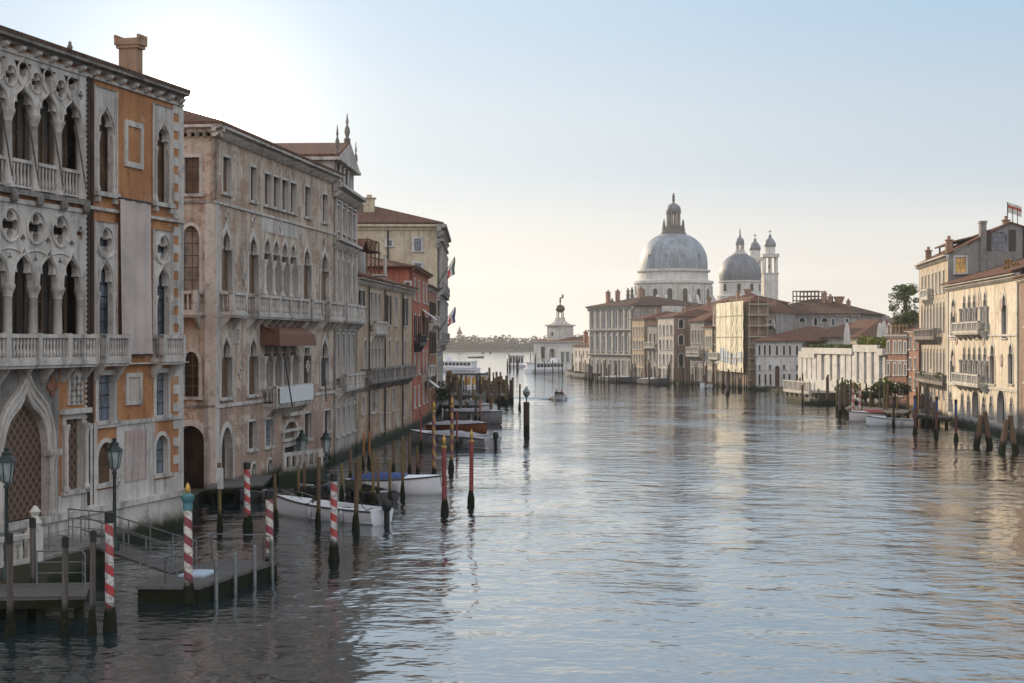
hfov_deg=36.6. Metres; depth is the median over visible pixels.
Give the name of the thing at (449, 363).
water bus
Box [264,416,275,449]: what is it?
window
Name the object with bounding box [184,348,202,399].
window
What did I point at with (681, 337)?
window
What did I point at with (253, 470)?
window
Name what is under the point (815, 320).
window
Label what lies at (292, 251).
window
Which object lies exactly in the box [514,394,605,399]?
wake
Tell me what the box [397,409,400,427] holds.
window
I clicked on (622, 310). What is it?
window
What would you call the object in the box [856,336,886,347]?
hedge
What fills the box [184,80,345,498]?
brick gothic palace
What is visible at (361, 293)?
window
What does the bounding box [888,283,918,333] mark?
tree
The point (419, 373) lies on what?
window
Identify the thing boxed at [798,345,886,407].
unfinished white palace
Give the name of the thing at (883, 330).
closed parasol
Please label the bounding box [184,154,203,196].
window
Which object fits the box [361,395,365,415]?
window
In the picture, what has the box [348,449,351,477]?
mooring pole
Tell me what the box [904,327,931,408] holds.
tall brick house
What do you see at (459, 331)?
tower
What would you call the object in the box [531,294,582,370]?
customs house
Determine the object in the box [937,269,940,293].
window
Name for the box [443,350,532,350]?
terrain
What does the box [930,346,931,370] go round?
window
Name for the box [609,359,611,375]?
window
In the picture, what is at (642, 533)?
water
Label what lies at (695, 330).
window
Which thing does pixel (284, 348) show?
window
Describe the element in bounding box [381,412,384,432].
window
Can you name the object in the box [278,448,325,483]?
palace landing
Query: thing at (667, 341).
window
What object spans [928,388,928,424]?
mooring pole
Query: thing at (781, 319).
terraced grey house
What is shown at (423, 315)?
window
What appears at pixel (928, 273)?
window
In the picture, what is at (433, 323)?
brown house
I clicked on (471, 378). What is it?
boat station
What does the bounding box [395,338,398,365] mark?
window
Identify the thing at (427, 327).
window
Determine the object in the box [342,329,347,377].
window
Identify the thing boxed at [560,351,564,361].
window
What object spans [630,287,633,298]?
statue
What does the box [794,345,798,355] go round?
window
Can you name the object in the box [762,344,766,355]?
window
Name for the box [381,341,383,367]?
window
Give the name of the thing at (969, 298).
window
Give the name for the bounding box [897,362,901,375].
window
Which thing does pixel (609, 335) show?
window
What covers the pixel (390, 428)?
window
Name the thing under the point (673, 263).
domed church
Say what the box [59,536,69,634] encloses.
mooring pole
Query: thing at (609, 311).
window
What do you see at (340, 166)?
window
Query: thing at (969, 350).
window
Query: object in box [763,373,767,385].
window
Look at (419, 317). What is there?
window
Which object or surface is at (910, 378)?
window
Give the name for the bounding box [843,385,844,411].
mooring pole
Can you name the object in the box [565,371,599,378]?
dark barge
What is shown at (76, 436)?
window
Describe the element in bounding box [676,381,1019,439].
ground
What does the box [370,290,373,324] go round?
window
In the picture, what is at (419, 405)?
window
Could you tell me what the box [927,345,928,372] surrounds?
window
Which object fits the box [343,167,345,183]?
window
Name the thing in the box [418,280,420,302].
window
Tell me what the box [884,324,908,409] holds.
red brick house
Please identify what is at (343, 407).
window
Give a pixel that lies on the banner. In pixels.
(135, 216)
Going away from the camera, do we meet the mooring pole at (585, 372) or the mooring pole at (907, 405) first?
the mooring pole at (907, 405)
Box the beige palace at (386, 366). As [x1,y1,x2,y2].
[356,238,418,451]
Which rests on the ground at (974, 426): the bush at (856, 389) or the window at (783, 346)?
the bush at (856, 389)
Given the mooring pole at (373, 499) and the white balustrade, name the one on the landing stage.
the white balustrade
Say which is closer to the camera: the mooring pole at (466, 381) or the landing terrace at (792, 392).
the landing terrace at (792, 392)
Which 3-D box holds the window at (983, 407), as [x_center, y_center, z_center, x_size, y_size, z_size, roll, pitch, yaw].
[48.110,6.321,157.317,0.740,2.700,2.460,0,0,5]
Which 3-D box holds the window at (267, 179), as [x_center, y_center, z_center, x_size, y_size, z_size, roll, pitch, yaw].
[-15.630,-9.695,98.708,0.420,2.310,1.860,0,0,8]
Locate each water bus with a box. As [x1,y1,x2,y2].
[443,357,480,371]
[524,358,567,373]
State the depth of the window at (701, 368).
323.52 m
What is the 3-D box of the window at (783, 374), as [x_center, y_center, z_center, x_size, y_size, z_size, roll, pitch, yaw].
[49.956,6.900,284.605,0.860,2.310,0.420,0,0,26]
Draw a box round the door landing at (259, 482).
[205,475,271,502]
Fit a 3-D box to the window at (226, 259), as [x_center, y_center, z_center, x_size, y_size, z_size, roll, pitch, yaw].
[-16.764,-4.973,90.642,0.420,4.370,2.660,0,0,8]
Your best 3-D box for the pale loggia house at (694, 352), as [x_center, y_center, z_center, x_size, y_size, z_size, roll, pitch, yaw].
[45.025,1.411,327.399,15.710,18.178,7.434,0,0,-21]
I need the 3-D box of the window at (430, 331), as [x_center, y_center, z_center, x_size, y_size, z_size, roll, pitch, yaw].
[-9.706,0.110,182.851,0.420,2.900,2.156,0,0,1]
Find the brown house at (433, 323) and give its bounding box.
[428,284,440,419]
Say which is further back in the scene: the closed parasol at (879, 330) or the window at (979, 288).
the closed parasol at (879, 330)
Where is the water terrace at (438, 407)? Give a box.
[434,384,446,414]
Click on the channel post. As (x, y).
(526, 414)
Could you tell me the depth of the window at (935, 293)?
185.15 m
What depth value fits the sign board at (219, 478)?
73.92 m
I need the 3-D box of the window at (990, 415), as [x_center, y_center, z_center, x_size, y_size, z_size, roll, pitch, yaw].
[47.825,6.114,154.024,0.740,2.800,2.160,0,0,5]
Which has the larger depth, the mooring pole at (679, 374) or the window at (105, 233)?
the mooring pole at (679, 374)
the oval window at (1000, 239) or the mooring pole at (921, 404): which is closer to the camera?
the oval window at (1000, 239)
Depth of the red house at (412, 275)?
164.75 m
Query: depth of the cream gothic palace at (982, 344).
155.95 m
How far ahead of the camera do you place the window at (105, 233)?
68.33 m
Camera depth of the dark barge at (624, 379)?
342.52 m
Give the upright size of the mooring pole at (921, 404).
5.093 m
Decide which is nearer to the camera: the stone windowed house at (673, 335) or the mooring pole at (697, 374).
the mooring pole at (697, 374)
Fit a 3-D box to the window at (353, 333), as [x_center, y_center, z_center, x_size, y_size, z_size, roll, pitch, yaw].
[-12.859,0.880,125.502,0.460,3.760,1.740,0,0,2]
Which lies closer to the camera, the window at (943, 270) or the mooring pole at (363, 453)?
the mooring pole at (363, 453)
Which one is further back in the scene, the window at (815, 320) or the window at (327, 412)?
the window at (815, 320)
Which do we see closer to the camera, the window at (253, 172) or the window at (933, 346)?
the window at (253, 172)
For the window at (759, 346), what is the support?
in the white arcaded palace at (776, 359)
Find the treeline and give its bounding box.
[446,333,588,349]
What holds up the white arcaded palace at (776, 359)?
on the ground at (974, 426)
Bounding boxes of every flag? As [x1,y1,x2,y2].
[439,257,454,282]
[439,307,455,330]
[1007,202,1021,216]
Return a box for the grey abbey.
[788,290,889,328]
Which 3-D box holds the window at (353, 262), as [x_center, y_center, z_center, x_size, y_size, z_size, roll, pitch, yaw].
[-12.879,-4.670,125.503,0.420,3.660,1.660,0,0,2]
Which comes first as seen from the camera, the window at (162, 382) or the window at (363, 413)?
the window at (162, 382)
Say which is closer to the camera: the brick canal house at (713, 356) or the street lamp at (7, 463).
the street lamp at (7, 463)
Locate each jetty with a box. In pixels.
[0,550,89,621]
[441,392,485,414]
[447,387,504,402]
[845,405,911,417]
[912,413,951,426]
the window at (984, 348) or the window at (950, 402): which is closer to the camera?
the window at (984, 348)
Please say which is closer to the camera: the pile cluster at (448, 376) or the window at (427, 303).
the window at (427, 303)
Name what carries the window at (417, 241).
in the renaissance palace at (422, 242)
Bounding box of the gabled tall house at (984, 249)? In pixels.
[913,208,1023,415]
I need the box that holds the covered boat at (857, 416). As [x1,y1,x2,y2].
[848,409,891,421]
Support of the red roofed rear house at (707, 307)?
on the ground at (974, 426)
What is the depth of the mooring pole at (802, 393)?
220.94 m
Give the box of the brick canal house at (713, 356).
[708,289,790,383]
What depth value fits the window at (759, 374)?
286.69 m
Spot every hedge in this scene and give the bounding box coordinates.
[435,381,448,402]
[808,344,854,347]
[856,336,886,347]
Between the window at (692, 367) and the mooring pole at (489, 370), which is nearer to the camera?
the mooring pole at (489, 370)
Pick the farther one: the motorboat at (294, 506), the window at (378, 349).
the window at (378, 349)
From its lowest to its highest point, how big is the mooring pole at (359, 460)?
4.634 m
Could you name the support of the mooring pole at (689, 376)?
in the water
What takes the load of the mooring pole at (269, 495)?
in the water
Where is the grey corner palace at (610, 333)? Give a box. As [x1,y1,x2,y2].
[586,287,704,375]
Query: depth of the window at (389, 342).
144.33 m
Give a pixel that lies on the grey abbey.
(825, 311)
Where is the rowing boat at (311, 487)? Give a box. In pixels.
[293,477,329,493]
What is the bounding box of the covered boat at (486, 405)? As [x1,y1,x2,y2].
[481,403,496,409]
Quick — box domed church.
[634,193,779,303]
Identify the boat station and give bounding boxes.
[445,373,488,392]
[508,356,525,366]
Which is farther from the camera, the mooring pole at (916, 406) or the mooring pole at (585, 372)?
the mooring pole at (585, 372)
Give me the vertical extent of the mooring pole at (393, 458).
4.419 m
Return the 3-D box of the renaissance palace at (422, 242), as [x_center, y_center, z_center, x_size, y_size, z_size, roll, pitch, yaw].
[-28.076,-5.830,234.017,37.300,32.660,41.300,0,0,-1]
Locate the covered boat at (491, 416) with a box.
[443,408,502,424]
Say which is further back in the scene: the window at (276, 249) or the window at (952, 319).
the window at (952, 319)
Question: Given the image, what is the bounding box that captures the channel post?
[523,386,529,433]
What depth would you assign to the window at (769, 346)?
285.78 m
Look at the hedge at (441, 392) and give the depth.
187.81 m
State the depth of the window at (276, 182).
101.25 m
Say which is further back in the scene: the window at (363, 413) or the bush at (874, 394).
the bush at (874, 394)
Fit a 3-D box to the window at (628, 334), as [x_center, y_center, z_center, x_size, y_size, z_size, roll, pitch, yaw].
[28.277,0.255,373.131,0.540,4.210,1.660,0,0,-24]
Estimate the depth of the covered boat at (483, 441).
131.52 m
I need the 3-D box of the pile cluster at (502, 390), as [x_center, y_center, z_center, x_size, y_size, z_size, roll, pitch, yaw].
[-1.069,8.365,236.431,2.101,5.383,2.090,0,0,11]
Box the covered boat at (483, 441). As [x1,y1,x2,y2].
[410,429,501,449]
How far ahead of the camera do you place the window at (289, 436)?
104.24 m
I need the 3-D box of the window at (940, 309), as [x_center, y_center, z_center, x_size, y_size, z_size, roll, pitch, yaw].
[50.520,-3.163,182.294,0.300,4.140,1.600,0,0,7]
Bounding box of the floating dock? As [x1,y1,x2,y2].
[135,533,276,603]
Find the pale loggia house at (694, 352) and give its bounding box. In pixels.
[685,311,711,382]
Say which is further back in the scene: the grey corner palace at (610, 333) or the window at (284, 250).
the grey corner palace at (610, 333)
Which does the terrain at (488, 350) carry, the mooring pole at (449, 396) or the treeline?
the treeline
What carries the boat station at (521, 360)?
on the water
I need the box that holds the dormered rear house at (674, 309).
[662,305,701,312]
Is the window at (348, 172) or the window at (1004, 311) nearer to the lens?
the window at (348, 172)
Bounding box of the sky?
[0,0,1023,342]
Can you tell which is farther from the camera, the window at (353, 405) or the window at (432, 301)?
the window at (432, 301)
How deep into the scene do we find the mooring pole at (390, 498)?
85.01 m
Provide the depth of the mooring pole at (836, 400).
201.50 m
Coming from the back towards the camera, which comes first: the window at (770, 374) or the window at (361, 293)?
the window at (770, 374)
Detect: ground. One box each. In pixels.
[191,488,225,505]
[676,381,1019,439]
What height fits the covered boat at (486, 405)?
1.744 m
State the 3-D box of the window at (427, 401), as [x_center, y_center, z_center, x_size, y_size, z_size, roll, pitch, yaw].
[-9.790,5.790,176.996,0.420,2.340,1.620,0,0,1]
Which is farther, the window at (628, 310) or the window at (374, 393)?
the window at (628, 310)
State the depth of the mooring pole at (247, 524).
73.66 m
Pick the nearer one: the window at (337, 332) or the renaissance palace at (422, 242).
the window at (337, 332)
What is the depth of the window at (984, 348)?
157.48 m
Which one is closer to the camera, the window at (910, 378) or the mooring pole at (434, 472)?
the mooring pole at (434, 472)
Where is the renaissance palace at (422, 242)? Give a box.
[357,195,450,390]
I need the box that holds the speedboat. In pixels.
[550,392,566,400]
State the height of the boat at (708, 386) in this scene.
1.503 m
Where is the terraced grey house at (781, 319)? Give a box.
[765,300,797,335]
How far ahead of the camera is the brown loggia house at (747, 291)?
328.67 m
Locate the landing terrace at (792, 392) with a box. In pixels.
[783,380,835,404]
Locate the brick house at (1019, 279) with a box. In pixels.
[1012,274,1023,441]
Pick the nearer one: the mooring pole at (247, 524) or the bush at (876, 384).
the mooring pole at (247, 524)
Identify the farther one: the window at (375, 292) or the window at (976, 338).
the window at (976, 338)
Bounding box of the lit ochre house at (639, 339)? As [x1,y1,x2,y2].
[629,307,673,377]
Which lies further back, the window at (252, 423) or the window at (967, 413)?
the window at (967, 413)
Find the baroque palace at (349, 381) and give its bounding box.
[275,113,366,462]
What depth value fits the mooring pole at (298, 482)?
85.47 m
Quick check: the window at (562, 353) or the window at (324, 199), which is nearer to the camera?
the window at (324, 199)
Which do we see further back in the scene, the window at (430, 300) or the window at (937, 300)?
the window at (937, 300)
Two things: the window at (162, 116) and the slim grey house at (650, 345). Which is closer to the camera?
the window at (162, 116)
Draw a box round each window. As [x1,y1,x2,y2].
[61,413,89,495]
[94,84,120,203]
[94,220,117,358]
[94,370,120,424]
[97,438,119,488]
[151,103,175,213]
[152,229,173,357]
[153,368,173,419]
[153,431,173,478]
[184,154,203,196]
[184,222,203,294]
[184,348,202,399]
[219,220,233,293]
[219,327,235,400]
[221,153,233,197]
[246,328,261,397]
[247,227,259,293]
[247,418,259,452]
[249,163,259,204]
[250,461,257,475]
[263,170,273,208]
[263,232,271,294]
[263,345,271,385]
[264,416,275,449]
[266,457,273,477]
[272,173,282,211]
[272,234,280,295]
[272,345,280,385]
[281,177,290,213]
[281,236,288,296]
[281,346,288,384]
[282,417,298,441]
[289,180,298,215]
[289,238,296,297]
[289,346,296,384]
[302,240,311,298]
[302,346,313,389]
[303,411,313,441]
[304,184,312,220]
[319,246,329,300]
[319,331,331,389]
[321,191,329,224]
[323,408,332,432]
[323,449,332,463]
[336,329,341,378]
[336,385,340,407]
[336,407,341,438]
[338,199,341,233]
[338,256,340,302]
[339,164,342,182]
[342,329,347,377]
[342,406,346,436]
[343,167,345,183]
[343,203,347,235]
[343,258,344,301]
[347,170,349,186]
[347,329,352,373]
[347,404,351,433]
[348,206,352,238]
[348,260,349,302]
[352,330,356,372]
[352,403,356,431]
[353,209,356,240]
[353,262,354,303]
[359,288,364,305]
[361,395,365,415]
[363,338,366,376]
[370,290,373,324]
[370,340,373,368]
[371,389,379,413]
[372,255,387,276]
[374,291,376,320]
[374,340,376,367]
[377,341,380,367]
[378,292,380,320]
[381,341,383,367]
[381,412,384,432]
[384,238,394,246]
[386,388,388,413]
[387,294,391,326]
[388,338,390,366]
[389,412,392,429]
[392,387,395,411]
[395,295,398,326]
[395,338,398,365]
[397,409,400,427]
[404,281,412,298]
[404,297,407,327]
[404,338,405,364]
[404,389,405,418]
[411,236,423,251]
[412,261,422,267]
[414,278,416,301]
[414,313,416,339]
[414,386,416,408]
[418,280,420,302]
[418,314,420,332]
[418,352,420,374]
[418,385,420,406]
[423,315,424,333]
[426,283,428,304]
[426,316,428,339]
[426,349,427,366]
[426,382,428,402]
[430,300,431,321]
[430,331,431,354]
[432,301,433,322]
[432,332,433,354]
[435,332,436,354]
[540,346,545,358]
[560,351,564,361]
[565,351,569,362]
[591,311,593,328]
[591,335,593,350]
[596,311,599,328]
[597,335,598,350]
[602,311,605,328]
[603,335,605,351]
[608,311,610,328]
[608,335,610,351]
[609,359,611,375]
[614,310,616,328]
[614,334,616,351]
[620,310,622,328]
[620,334,622,351]
[621,359,623,375]
[627,310,628,328]
[627,334,628,351]
[627,359,630,375]
[638,367,640,376]
[652,349,655,361]
[662,324,664,335]
[662,339,664,349]
[662,353,664,364]
[662,368,664,377]
[665,324,668,335]
[665,339,668,349]
[665,353,668,364]
[678,318,684,328]
[678,334,684,345]
[678,353,684,367]
[690,329,693,343]
[690,366,693,380]
[694,329,696,343]
[697,329,699,343]
[697,367,699,380]
[700,329,702,343]
[700,367,702,380]
[713,311,715,325]
[757,344,761,355]
[757,373,761,385]
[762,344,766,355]
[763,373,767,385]
[767,344,771,355]
[768,373,772,385]
[774,345,778,355]
[781,345,785,355]
[781,373,785,385]
[787,345,791,355]
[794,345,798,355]
[798,318,805,322]
[812,317,818,325]
[820,317,828,322]
[830,318,835,325]
[885,340,890,353]
[885,362,890,375]
[892,340,896,353]
[892,362,896,375]
[897,340,901,353]
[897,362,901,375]
[902,341,906,353]
[902,363,906,375]
[908,335,911,349]
[908,357,911,369]
[909,376,911,390]
[913,340,916,349]
[913,357,916,369]
[913,377,916,390]
[921,303,922,328]
[921,346,922,370]
[924,274,926,288]
[924,305,925,328]
[924,346,925,371]
[927,305,928,327]
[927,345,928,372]
[928,273,929,295]
[930,304,931,327]
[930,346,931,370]
[931,272,933,295]
[933,301,934,327]
[933,346,934,373]
[934,271,936,294]
[936,300,937,332]
[936,345,937,372]
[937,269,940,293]
[939,298,941,332]
[939,345,941,372]
[941,268,944,292]
[943,298,944,332]
[943,345,944,379]
[947,386,952,412]
[948,342,955,385]
[949,292,956,338]
[953,255,968,273]
[959,389,964,414]
[962,291,965,321]
[962,342,965,372]
[965,390,970,415]
[967,291,970,320]
[967,343,970,372]
[972,289,975,320]
[972,341,975,373]
[975,290,981,339]
[977,288,981,320]
[977,341,981,373]
[981,392,985,414]
[983,289,986,327]
[983,343,986,380]
[987,230,1015,250]
[987,337,995,385]
[988,391,993,417]
[999,289,1006,339]
[1006,336,1013,385]
[1007,392,1013,420]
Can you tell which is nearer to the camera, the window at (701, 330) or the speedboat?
the speedboat
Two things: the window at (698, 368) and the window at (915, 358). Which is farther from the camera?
the window at (698, 368)
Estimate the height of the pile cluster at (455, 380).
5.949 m
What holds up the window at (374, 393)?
in the beige palace at (386, 366)
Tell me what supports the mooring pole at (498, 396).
in the water
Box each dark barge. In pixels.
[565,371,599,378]
[594,375,639,382]
[636,377,666,384]
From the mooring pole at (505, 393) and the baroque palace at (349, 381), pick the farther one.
the mooring pole at (505, 393)
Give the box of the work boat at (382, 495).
[344,480,400,502]
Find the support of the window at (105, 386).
in the gothic palace at (86, 141)
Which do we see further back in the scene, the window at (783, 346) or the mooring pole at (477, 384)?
the window at (783, 346)
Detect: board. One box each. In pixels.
[178,569,213,577]
[217,468,222,488]
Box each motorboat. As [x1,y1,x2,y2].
[277,489,393,524]
[345,471,441,494]
[866,415,913,426]
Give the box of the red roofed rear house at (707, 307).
[688,296,735,311]
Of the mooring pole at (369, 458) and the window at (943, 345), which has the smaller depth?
the mooring pole at (369, 458)
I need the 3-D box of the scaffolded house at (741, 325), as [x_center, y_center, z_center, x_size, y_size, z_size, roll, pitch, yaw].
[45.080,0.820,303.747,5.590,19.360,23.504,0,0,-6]
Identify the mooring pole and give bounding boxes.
[5,532,15,636]
[29,517,35,582]
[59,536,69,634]
[86,530,96,634]
[103,511,116,631]
[181,482,196,604]
[217,463,222,529]
[243,462,252,531]
[265,489,276,577]
[273,474,278,523]
[297,466,300,496]
[302,463,305,497]
[315,457,320,526]
[328,473,339,560]
[339,463,343,499]
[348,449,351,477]
[352,462,359,529]
[357,458,363,504]
[362,433,364,465]
[367,431,370,464]
[371,451,375,505]
[376,459,379,492]
[388,460,392,505]
[391,440,395,471]
[400,436,404,496]
[408,434,411,474]
[416,446,419,474]
[419,410,422,447]
[431,402,436,474]
[441,435,448,512]
[448,386,450,420]
[448,398,453,469]
[455,411,458,448]
[465,374,466,391]
[467,428,474,503]
[474,400,476,420]
[476,375,477,398]
[479,398,480,420]
[488,368,490,383]
[489,396,492,408]
[495,380,496,403]
[498,385,499,407]
[505,382,506,405]
[511,380,513,402]
[518,384,520,408]
[584,360,585,380]
[608,365,609,382]
[679,363,680,385]
[688,362,689,386]
[696,362,697,387]
[706,362,707,388]
[725,372,729,395]
[801,385,803,404]
[826,377,827,405]
[827,375,828,404]
[836,391,837,410]
[837,391,841,416]
[840,383,841,410]
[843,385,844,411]
[845,386,846,411]
[850,379,851,404]
[851,382,854,410]
[858,383,861,410]
[883,384,885,408]
[887,383,888,407]
[892,396,894,426]
[907,397,908,417]
[912,395,917,433]
[916,392,917,422]
[921,393,922,412]
[924,387,925,419]
[925,385,927,424]
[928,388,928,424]
[932,403,933,427]
[934,396,937,436]
[953,399,958,440]
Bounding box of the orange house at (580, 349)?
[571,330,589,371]
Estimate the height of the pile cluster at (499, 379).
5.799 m
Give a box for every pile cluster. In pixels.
[445,370,451,393]
[451,373,458,391]
[481,380,490,402]
[496,376,502,399]
[500,379,509,400]
[973,411,992,446]
[998,415,1018,452]
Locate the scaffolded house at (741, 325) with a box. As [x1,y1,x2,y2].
[715,295,770,389]
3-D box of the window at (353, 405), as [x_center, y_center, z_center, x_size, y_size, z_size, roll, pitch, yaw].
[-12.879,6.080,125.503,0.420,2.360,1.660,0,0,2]
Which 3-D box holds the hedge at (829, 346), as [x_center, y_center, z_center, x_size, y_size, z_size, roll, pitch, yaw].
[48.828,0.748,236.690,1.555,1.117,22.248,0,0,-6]
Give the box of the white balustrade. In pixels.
[0,506,46,583]
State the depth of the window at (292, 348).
105.21 m
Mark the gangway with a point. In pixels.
(129, 553)
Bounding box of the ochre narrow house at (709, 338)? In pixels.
[701,325,714,382]
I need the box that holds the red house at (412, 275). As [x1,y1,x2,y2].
[368,240,439,428]
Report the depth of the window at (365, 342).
131.87 m
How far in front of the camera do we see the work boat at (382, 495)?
87.92 m
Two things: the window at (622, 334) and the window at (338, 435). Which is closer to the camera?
the window at (338, 435)
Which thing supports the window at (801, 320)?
in the grey abbey
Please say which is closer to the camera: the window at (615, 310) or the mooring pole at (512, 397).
the mooring pole at (512, 397)
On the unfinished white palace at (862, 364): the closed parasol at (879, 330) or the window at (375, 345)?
the closed parasol at (879, 330)
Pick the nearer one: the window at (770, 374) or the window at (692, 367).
the window at (770, 374)
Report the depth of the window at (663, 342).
339.04 m
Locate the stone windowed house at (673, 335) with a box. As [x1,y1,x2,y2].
[655,304,707,383]
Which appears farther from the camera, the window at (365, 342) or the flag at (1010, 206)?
the flag at (1010, 206)
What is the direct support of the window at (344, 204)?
in the baroque palace at (349, 381)
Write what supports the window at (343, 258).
in the baroque palace at (349, 381)
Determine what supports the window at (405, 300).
in the beige palace at (386, 366)
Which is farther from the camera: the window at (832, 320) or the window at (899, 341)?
the window at (832, 320)
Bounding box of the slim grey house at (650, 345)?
[644,312,670,377]
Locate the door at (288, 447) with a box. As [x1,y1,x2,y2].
[283,441,298,465]
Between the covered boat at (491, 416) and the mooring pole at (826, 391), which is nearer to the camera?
the covered boat at (491, 416)
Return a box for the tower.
[457,326,461,338]
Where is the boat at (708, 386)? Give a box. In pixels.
[700,383,712,388]
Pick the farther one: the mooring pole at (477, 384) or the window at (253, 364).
the mooring pole at (477, 384)
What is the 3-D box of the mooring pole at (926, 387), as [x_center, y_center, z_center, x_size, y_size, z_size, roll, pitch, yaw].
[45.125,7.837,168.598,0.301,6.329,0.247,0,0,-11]
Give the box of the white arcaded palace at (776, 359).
[751,326,827,390]
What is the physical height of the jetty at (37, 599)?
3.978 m
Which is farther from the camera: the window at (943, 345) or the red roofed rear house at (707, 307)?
the red roofed rear house at (707, 307)
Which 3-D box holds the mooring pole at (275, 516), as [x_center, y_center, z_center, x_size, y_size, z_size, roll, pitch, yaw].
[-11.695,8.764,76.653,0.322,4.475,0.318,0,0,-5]
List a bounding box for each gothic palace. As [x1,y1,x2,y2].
[0,25,190,544]
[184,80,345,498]
[939,258,1023,433]
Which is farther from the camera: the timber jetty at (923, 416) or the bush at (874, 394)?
the bush at (874, 394)
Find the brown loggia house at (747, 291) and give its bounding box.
[742,289,755,295]
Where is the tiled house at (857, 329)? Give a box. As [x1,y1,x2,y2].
[811,319,901,347]
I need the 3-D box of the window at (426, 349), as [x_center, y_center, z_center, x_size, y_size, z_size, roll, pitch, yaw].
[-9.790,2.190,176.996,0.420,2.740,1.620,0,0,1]
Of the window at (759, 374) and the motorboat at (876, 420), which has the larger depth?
the window at (759, 374)
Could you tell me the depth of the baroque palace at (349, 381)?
120.11 m
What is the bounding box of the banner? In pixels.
[118,197,152,355]
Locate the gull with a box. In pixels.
[67,41,72,48]
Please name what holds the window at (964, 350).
in the cream gothic palace at (982, 344)
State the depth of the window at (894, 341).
206.29 m
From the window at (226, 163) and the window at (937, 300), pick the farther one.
the window at (937, 300)
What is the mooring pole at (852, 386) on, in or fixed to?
in the water
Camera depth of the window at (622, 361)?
376.48 m
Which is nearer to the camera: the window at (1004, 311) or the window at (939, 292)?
the window at (1004, 311)
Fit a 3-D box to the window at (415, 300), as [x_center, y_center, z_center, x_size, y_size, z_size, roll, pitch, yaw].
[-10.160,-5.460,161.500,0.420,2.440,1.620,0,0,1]
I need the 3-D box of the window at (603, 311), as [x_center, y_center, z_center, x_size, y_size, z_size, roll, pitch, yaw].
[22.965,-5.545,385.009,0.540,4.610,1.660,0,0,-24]
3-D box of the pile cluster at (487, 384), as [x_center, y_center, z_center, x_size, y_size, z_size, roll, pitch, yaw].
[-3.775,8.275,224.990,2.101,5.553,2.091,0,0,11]
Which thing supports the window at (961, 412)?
in the cream gothic palace at (982, 344)
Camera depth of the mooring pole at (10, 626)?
47.32 m
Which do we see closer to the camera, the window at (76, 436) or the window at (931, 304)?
the window at (76, 436)
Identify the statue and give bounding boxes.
[626,288,629,298]
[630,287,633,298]
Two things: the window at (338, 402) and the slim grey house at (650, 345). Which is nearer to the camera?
the window at (338, 402)
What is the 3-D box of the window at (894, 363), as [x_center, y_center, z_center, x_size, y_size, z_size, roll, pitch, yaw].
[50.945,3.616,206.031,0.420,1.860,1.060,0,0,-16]
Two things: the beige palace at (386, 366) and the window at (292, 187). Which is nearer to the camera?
the window at (292, 187)
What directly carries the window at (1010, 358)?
in the cream gothic palace at (982, 344)
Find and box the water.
[0,351,1023,682]
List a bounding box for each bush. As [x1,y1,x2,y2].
[834,379,858,405]
[855,386,882,406]
[871,377,894,389]
[875,380,911,408]
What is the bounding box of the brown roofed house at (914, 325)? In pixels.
[886,314,918,327]
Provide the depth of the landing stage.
58.40 m
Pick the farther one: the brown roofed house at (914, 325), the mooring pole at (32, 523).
the brown roofed house at (914, 325)
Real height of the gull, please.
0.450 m
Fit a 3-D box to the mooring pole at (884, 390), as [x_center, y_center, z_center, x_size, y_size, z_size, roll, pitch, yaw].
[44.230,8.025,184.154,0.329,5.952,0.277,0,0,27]
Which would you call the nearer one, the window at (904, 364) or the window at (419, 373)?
the window at (419, 373)
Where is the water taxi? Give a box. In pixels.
[426,420,486,433]
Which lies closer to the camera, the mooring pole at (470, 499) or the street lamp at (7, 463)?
the street lamp at (7, 463)
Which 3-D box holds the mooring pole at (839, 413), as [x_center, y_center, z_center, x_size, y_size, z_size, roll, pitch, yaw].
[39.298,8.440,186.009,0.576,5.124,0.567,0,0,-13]
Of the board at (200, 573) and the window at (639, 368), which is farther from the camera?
the window at (639, 368)
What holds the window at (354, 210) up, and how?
in the baroque palace at (349, 381)
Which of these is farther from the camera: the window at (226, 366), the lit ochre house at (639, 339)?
the lit ochre house at (639, 339)
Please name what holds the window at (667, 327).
in the stone windowed house at (673, 335)
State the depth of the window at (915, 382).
200.09 m
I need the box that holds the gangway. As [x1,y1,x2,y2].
[80,516,196,573]
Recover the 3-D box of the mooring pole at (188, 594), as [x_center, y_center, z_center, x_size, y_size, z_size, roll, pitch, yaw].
[-11.104,7.913,53.243,0.533,6.177,0.541,0,0,-10]
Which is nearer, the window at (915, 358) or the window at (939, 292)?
the window at (939, 292)
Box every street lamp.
[0,446,16,579]
[106,437,122,550]
[295,430,308,455]
[320,430,331,462]
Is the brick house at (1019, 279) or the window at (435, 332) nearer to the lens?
the brick house at (1019, 279)
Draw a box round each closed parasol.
[844,323,849,344]
[877,322,881,336]
[881,321,886,336]
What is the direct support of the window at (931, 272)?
in the gabled tall house at (984, 249)
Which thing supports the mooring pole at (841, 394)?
in the water
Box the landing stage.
[0,508,104,582]
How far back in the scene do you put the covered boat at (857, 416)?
174.96 m
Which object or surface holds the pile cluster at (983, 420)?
in the water
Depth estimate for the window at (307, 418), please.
108.92 m
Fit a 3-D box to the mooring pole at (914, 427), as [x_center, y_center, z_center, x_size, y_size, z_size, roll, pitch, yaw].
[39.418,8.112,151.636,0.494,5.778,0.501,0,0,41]
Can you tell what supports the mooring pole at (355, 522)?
in the water

